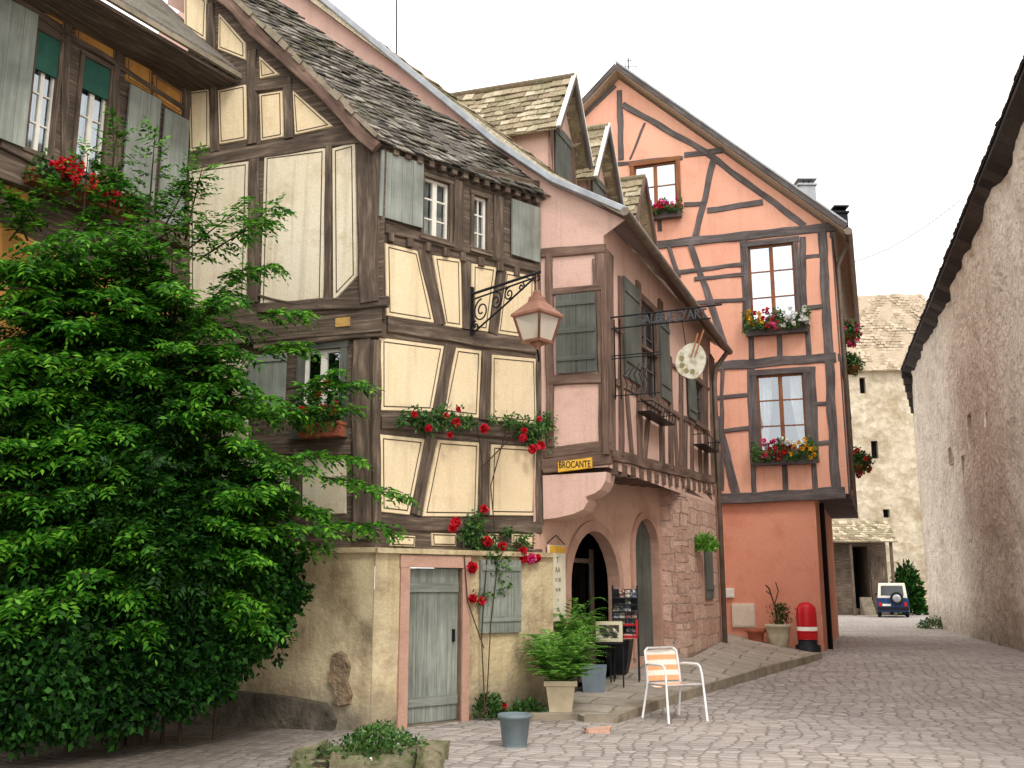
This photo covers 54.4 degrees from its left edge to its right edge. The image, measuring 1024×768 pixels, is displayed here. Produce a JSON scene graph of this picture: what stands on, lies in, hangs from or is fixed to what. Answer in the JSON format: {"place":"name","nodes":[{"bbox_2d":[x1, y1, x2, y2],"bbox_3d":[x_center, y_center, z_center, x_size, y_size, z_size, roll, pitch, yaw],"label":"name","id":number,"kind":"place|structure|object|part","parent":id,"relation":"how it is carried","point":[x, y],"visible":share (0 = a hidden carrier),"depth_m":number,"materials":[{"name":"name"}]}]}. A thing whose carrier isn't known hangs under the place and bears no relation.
{"place":"outdoors","nodes":[
{"label":"outdoors","id":0,"kind":"place"},
{"bbox_2d":[0,0,241,724],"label":"courtyard house","id":1,"kind":"structure","parent":0,"point":[70,70],"depth_m":12.41,"materials":[{"name":"brown wood"}]},
{"bbox_2d":[21,25,66,160],"bbox_3d":[-5.796,-3.442,11.999,0.560,1.935,0.752,-7,-13,29],"label":"window","id":2,"kind":"structure","parent":1,"relation":"in","point":[49,47],"depth_m":11.96,"materials":[{"name":"white wood"}]},
{"bbox_2d":[22,148,84,196],"bbox_3d":[-5.306,-2.463,11.517,0.456,0.437,0.659,-8,-14,35],"label":"flower box","id":3,"kind":"object","parent":1,"relation":"on","point":[31,174],"visible":0.77,"depth_m":11.45,"materials":[{"name":"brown wood"}]},
{"bbox_2d":[71,50,115,183],"bbox_3d":[-5.453,-3.308,12.578,0.560,1.913,0.841,-7,-13,29],"label":"window","id":4,"kind":"structure","parent":1,"relation":"in","point":[95,83],"depth_m":12.55,"materials":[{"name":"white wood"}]},
{"bbox_2d":[73,173,150,221],"bbox_3d":[-4.877,-2.313,12.236,0.443,0.367,1.015,-7,-13,30],"label":"flower box","id":5,"kind":"object","parent":1,"relation":"on","point":[90,186],"visible":0.41,"depth_m":12.08,"materials":[{"name":"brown wood"}]},
{"bbox_2d":[0,613,1023,767],"bbox_3d":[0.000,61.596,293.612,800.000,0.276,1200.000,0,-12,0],"label":"ground","id":6,"kind":"structure","parent":0,"point":[886,691],"depth_m":11.40,"materials":[{"name":"grey stone"}]},
{"bbox_2d":[0,531,315,761],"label":"shrub","id":7,"kind":"object","parent":6,"relation":"on","point":[68,684],"visible":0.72,"depth_m":9.54,"materials":[{"name":"green plant"}]},
{"bbox_2d":[0,105,421,745],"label":"tree","id":8,"kind":"object","parent":6,"relation":"on","point":[118,413],"visible":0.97,"depth_m":10.14,"materials":[{"name":"green plant"}]},
{"bbox_2d":[156,0,554,730],"bbox_3d":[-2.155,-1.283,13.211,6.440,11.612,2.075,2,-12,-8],"label":"timber framed house","id":9,"kind":"structure","parent":6,"relation":"on","point":[412,222],"depth_m":12.82,"materials":[{"name":"beige paint"}]},
{"bbox_2d":[289,379,348,438],"bbox_3d":[-2.376,0.301,12.164,0.707,0.674,0.443,-3,-12,15],"label":"flower box","id":10,"kind":"object","parent":9,"relation":"attached to","point":[336,428],"visible":0.5,"depth_m":12.13,"materials":[{"name":"ceramic"}]},
{"bbox_2d":[290,340,349,439],"bbox_3d":[-2.321,0.118,12.698,1.015,1.487,0.560,-4,-12,18],"label":"window","id":11,"kind":"structure","parent":9,"relation":"in","point":[336,352],"depth_m":12.60,"materials":[{"name":"grey paint"}]},
{"bbox_2d":[407,568,458,723],"bbox_3d":[-0.970,3.144,12.046,0.781,1.799,0.060,10,-15,-40],"label":"door","id":12,"kind":"structure","parent":9,"relation":"in","point":[433,614],"depth_m":12.05,"materials":[{"name":"grey paint"}]},
{"bbox_2d":[419,171,454,247],"bbox_3d":[-1.160,-2.284,13.422,0.873,1.257,0.560,10,-15,-40],"label":"window","id":13,"kind":"structure","parent":9,"relation":"in","point":[437,205],"depth_m":13.36,"materials":[{"name":"white wood"}]},
{"bbox_2d":[392,402,558,711],"bbox_3d":[-0.323,2.086,12.801,2.993,4.048,0.439,9,-15,-38],"label":"climbing rose","id":14,"kind":"object","parent":9,"relation":"attached to","point":[487,542],"visible":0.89,"depth_m":12.72,"materials":[{"name":"green plant"}]},
{"bbox_2d":[469,189,492,256],"bbox_3d":[-0.591,-2.177,13.905,0.696,1.208,0.560,10,-15,-40],"label":"window","id":15,"kind":"structure","parent":9,"relation":"in","point":[480,203],"depth_m":13.80,"materials":[{"name":"white wood"}]},
{"bbox_2d":[469,271,563,361],"bbox_3d":[0.006,-0.760,13.027,1.068,1.236,2.126,2,-12,-8],"label":"wall lantern","id":16,"kind":"object","parent":9,"relation":"attached to","point":[537,317],"depth_m":12.27,"materials":[{"name":"metal"}]},
{"bbox_2d":[288,718,449,767],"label":"stone trough","id":17,"kind":"object","parent":6,"relation":"on","point":[402,750],"visible":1,"depth_m":8.99,"materials":[{"name":"beige stone"}]},
{"bbox_2d":[158,0,732,687],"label":"timber framed house","id":18,"kind":"structure","parent":6,"relation":"on","point":[628,494],"depth_m":15.76,"materials":[{"name":"pink paint"}]},
{"bbox_2d":[396,0,396,53],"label":"roof antenna","id":19,"kind":"object","parent":18,"relation":"on","point":[396,26],"visible":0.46,"depth_m":20.91,"materials":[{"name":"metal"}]},
{"bbox_2d":[547,535,565,620],"bbox_3d":[0.620,2.674,13.751,0.035,1.174,0.516,-7,-13,30],"label":"sign board","id":20,"kind":"object","parent":18,"relation":"attached to","point":[559,583],"visible":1,"depth_m":13.77,"materials":[{"name":"white metal"}]},
{"bbox_2d":[573,549,594,681],"bbox_3d":[0.997,3.464,15.305,0.050,2.150,1.128,-7,-13,30],"label":"door","id":21,"kind":"structure","parent":18,"relation":"in","point":[591,551],"depth_m":15.75,"materials":[{"name":"black wood"}]},
{"bbox_2d":[640,293,662,411],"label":"window","id":22,"kind":"structure","parent":18,"relation":"in","point":[647,306],"depth_m":16.27,"materials":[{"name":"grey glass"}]},
{"bbox_2d":[637,400,675,425],"bbox_3d":[2.269,0.464,15.540,0.249,0.174,1.448,-5,-13,23],"label":"window shelf","id":23,"kind":"object","parent":18,"relation":"attached to","point":[656,418],"depth_m":15.46,"materials":[{"name":"metal"}]},
{"bbox_2d":[611,304,721,399],"bbox_3d":[2.108,-0.432,13.624,1.580,1.204,0.026,-5,-13,23],"label":"hanging sign","id":24,"kind":"object","parent":18,"relation":"attached to","point":[657,322],"visible":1,"depth_m":13.73,"materials":[{"name":"metal"}]},
{"bbox_2d":[676,320,705,378],"bbox_3d":[2.412,-0.479,13.485,0.425,0.848,0.055,-5,-13,23],"label":"palette sign","id":25,"kind":"object","parent":24,"relation":"hanging from","point":[690,360],"visible":1,"depth_m":13.45,"materials":[{"name":"wood"}]},
{"bbox_2d":[694,377,707,430],"bbox_3d":[3.371,0.375,19.186,0.560,1.237,1.224,-5,-13,23],"label":"window","id":26,"kind":"structure","parent":18,"relation":"in","point":[700,392],"depth_m":19.41,"materials":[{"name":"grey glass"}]},
{"bbox_2d":[693,433,719,452],"bbox_3d":[3.681,1.122,18.802,0.249,0.208,1.232,-5,-13,23],"label":"window shelf","id":27,"kind":"object","parent":18,"relation":"attached to","point":[705,447],"depth_m":18.73,"materials":[{"name":"metal"}]},
{"bbox_2d":[694,531,720,552],"bbox_3d":[3.439,2.878,18.033,0.642,0.430,0.607,-11,-16,42],"label":"flowering plant","id":28,"kind":"object","parent":18,"relation":"attached to","point":[708,543],"visible":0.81,"depth_m":17.90,"materials":[{"name":"green plant"}]},
{"bbox_2d":[469,691,508,720],"bbox_3d":[-0.340,3.995,12.368,0.697,0.401,0.517,0,-12,0],"label":"flowering plant","id":29,"kind":"object","parent":6,"relation":"on","point":[495,708],"visible":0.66,"depth_m":12.26,"materials":[{"name":"green plant"}]},
{"bbox_2d":[498,712,531,747],"bbox_3d":[0.029,3.575,10.284,0.356,0.320,0.356,0,-12,0],"label":"round pot","id":30,"kind":"object","parent":6,"relation":"on","point":[514,726],"visible":1,"depth_m":10.17,"materials":[{"name":"grey plastic"}]},
{"bbox_2d":[508,697,546,712],"bbox_3d":[0.192,4.027,12.357,0.596,0.311,0.434,0,-12,0],"label":"flowering plant","id":31,"kind":"object","parent":6,"relation":"on","point":[529,704],"visible":0.66,"depth_m":12.31,"materials":[{"name":"green plant"}]},
{"bbox_2d":[521,707,599,720],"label":"stone block","id":32,"kind":"structure","parent":6,"relation":"on","point":[548,716],"depth_m":12.20,"materials":[{"name":"beige stone"}]},
{"bbox_2d":[512,625,611,711],"bbox_3d":[0.621,3.562,12.492,1.278,1.029,1.294,0,-12,0],"label":"fern pot","id":33,"kind":"object","parent":32,"relation":"on","point":[560,669],"visible":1,"depth_m":12.28,"materials":[{"name":"green plant"}]},
{"bbox_2d":[583,725,611,733],"bbox_3d":[0.972,3.936,11.251,0.359,0.120,0.219,1,-12,-6],"label":"loose stone","id":34,"kind":"object","parent":6,"relation":"on","point":[600,730],"visible":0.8,"depth_m":11.21,"materials":[{"name":"pink stone"}]},
{"bbox_2d":[641,646,708,723],"bbox_3d":[1.996,3.712,12.331,0.587,0.863,0.628,5,-13,-24],"label":"garden chair","id":35,"kind":"object","parent":6,"relation":"on","point":[662,663],"visible":1,"depth_m":12.56,"materials":[{"name":"white paint"}]},
{"bbox_2d":[582,61,859,651],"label":"timber framed house","id":36,"kind":"structure","parent":6,"relation":"on","point":[747,231],"depth_m":23.07,"materials":[{"name":"orange paint"}]},
{"bbox_2d":[625,58,636,69],"bbox_3d":[3.058,-8.128,26.160,0.419,0.972,0.222,0,-12,0],"label":"roof antenna","id":37,"kind":"object","parent":36,"relation":"on","point":[628,60],"visible":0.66,"depth_m":26.12,"materials":[{"name":"metal"}]},
{"bbox_2d":[629,156,682,208],"bbox_3d":[3.582,-4.875,24.724,1.550,1.613,0.768,-4,-12,19],"label":"window","id":38,"kind":"structure","parent":36,"relation":"in","point":[662,174],"depth_m":24.64,"materials":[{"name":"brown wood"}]},
{"bbox_2d":[651,197,682,220],"bbox_3d":[3.685,-4.289,24.208,1.028,0.498,0.454,-4,-12,17],"label":"flower box","id":39,"kind":"object","parent":36,"relation":"attached to","point":[660,212],"visible":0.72,"depth_m":24.12,"materials":[{"name":"pink plant"}]},
{"bbox_2d":[726,588,734,597],"bbox_3d":[4.888,4.683,22.298,0.194,0.223,0.128,-4,-12,19],"label":"letter box","id":40,"kind":"object","parent":36,"relation":"attached to","point":[729,592],"visible":0.94,"depth_m":22.24,"materials":[{"name":"white paint"}]},
{"bbox_2d":[732,603,755,627],"bbox_3d":[5.147,5.143,22.117,0.515,0.532,0.120,-4,-12,19],"label":"meter box","id":41,"kind":"object","parent":36,"relation":"attached to","point":[743,614],"visible":1,"depth_m":22.06,"materials":[{"name":"beige paint"}]},
{"bbox_2d":[741,236,801,326],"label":"window","id":42,"kind":"structure","parent":36,"relation":"in","point":[772,268],"depth_m":23.28,"materials":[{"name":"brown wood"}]},
{"bbox_2d":[740,303,811,337],"bbox_3d":[6.052,-1.465,22.785,1.582,0.628,0.443,-4,-12,20],"label":"flower box","id":43,"kind":"object","parent":36,"relation":"attached to","point":[779,326],"visible":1,"depth_m":22.73,"materials":[{"name":"multicoloured plant"}]},
{"bbox_2d":[749,366,812,455],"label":"window","id":44,"kind":"structure","parent":36,"relation":"in","point":[781,406],"depth_m":22.78,"materials":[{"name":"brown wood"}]},
{"bbox_2d":[750,435,819,465],"bbox_3d":[6.066,1.482,22.182,1.500,0.619,0.451,-4,-12,19],"label":"flower box","id":45,"kind":"object","parent":36,"relation":"attached to","point":[770,458],"visible":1,"depth_m":22.13,"materials":[{"name":"multicoloured plant"}]},
{"bbox_2d":[844,317,863,347],"bbox_3d":[8.862,-1.334,26.291,0.755,0.816,0.789,7,-13,-29],"label":"hanging basket","id":46,"kind":"object","parent":36,"relation":"attached to","point":[852,332],"visible":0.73,"depth_m":26.13,"materials":[{"name":"green plant"}]},
{"bbox_2d":[846,351,865,376],"bbox_3d":[9.238,-0.546,27.138,0.752,0.736,0.748,0,-12,0],"label":"hanging basket","id":47,"kind":"object","parent":36,"relation":"attached to","point":[854,366],"visible":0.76,"depth_m":26.99,"materials":[{"name":"green plant"}]},
{"bbox_2d":[853,445,874,478],"bbox_3d":[8.552,1.928,24.587,0.799,0.841,0.781,0,-12,0],"label":"hanging basket","id":48,"kind":"object","parent":36,"relation":"attached to","point":[862,461],"visible":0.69,"depth_m":24.44,"materials":[{"name":"green plant"}]},
{"bbox_2d":[855,200,960,261],"bbox_3d":[10.903,-4.213,28.095,0.024,0.744,3.971,7,-14,-31],"label":"overhead wire","id":49,"kind":"object","parent":36,"relation":"attached to","point":[909,236],"visible":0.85,"depth_m":27.77,"materials":[{"name":"metal"}]},
{"bbox_2d":[816,520,897,615],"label":"outbuilding","id":50,"kind":"structure","parent":6,"relation":"on","point":[860,562],"depth_m":55.91,"materials":[{"name":"beige stone"}]},
{"bbox_2d":[815,293,928,612],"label":"stone tower house","id":51,"kind":"structure","parent":6,"relation":"on","point":[883,435],"depth_m":62.19,"materials":[{"name":"beige stone"}]},
{"bbox_2d":[859,379,863,392],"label":"window","id":52,"kind":"structure","parent":51,"relation":"in","point":[861,381],"depth_m":63.19,"materials":[{"name":"black glass"}]},
{"bbox_2d":[871,442,876,457],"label":"window","id":53,"kind":"structure","parent":51,"relation":"in","point":[873,444],"depth_m":62.32,"materials":[{"name":"black glass"}]},
{"bbox_2d":[883,510,887,517],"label":"window","id":54,"kind":"structure","parent":51,"relation":"in","point":[885,512],"depth_m":61.49,"materials":[{"name":"black glass"}]},
{"bbox_2d":[875,583,909,616],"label":"parked car","id":55,"kind":"object","parent":6,"relation":"on","point":[891,597],"visible":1,"depth_m":49.95,"materials":[{"name":"blue paint"}]},
{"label":"rear window","id":56,"kind":"part","parent":55,"relation":"part of","materials":[{"name":"grey glass"}]},
{"bbox_2d":[890,559,928,614],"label":"bush","id":57,"kind":"object","parent":6,"relation":"on","point":[910,578],"visible":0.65,"depth_m":55.49,"materials":[{"name":"green plant"}]},
{"bbox_2d":[916,615,942,628],"bbox_3d":[14.641,8.288,34.522,1.234,0.545,0.928,0,-12,0],"label":"flowering plant","id":58,"kind":"object","parent":6,"relation":"on","point":[927,624],"visible":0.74,"depth_m":34.45,"materials":[{"name":"green plant"}]},
{"bbox_2d":[900,55,1023,651],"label":"barn","id":59,"kind":"structure","parent":6,"relation":"on","point":[962,370],"depth_m":24.62,"materials":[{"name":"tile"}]},
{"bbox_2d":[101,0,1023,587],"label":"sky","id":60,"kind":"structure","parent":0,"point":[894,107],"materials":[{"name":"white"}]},
{"bbox_2d":[572,634,821,722],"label":"pavement","id":61,"kind":"structure","parent":0,"point":[735,660],"depth_m":15.25,"materials":[{"name":"grey stone"}]},
{"bbox_2d":[553,597,613,691],"bbox_3d":[0.736,3.658,13.941,1.495,1.323,1.427,0,-12,0],"label":"fern pot","id":62,"kind":"object","parent":61,"relation":"on","point":[574,625],"visible":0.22,"depth_m":13.73,"materials":[{"name":"green plant"}]},
{"bbox_2d":[581,664,606,692],"bbox_3d":[1.135,4.127,13.834,0.368,0.420,0.368,-1,-12,5],"label":"planter tub","id":63,"kind":"object","parent":61,"relation":"on","point":[592,683],"visible":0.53,"depth_m":13.68,"materials":[{"name":"blue plastic"}]},
{"bbox_2d":[594,621,624,687],"bbox_3d":[1.389,3.942,14.343,0.429,1.036,0.496,0,-12,0],"label":"picture easel","id":64,"kind":"object","parent":61,"relation":"on","point":[616,629],"visible":0.68,"depth_m":14.23,"materials":[{"name":"wood"}]},
{"bbox_2d":[604,639,633,674],"bbox_3d":[1.637,4.230,15.234,0.403,0.620,0.403,-3,-12,16],"label":"planter tub","id":65,"kind":"object","parent":61,"relation":"on","point":[628,646],"visible":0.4,"depth_m":15.09,"materials":[{"name":"black plastic"}]},
{"bbox_2d":[612,586,640,681],"bbox_3d":[1.670,3.683,14.628,0.382,1.413,0.472,-2,-12,10],"label":"postcard rack","id":66,"kind":"object","parent":61,"relation":"on","point":[625,610],"visible":0.81,"depth_m":14.65,"materials":[{"name":"metal"}]},
{"bbox_2d":[745,628,765,641],"bbox_3d":[5.270,5.504,21.503,0.440,0.430,0.440,0,-12,0],"label":"flower pot","id":67,"kind":"object","parent":61,"relation":"on","point":[755,634],"visible":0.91,"depth_m":21.37,"materials":[{"name":"ceramic"}]},
{"bbox_2d":[764,582,795,646],"bbox_3d":[5.742,4.970,21.425,0.592,1.384,0.630,-8,-14,35],"label":"urn pot","id":68,"kind":"object","parent":61,"relation":"on","point":[778,634],"visible":0.97,"depth_m":21.22,"materials":[{"name":"beige ceramic"}]},
{"bbox_2d":[795,602,820,651],"bbox_3d":[6.261,5.164,21.117,0.520,1.050,0.520,0,-12,0],"label":"bollard","id":69,"kind":"object","parent":61,"relation":"on","point":[807,627],"visible":0.98,"depth_m":20.96,"materials":[{"name":"red paint"}]}
]}

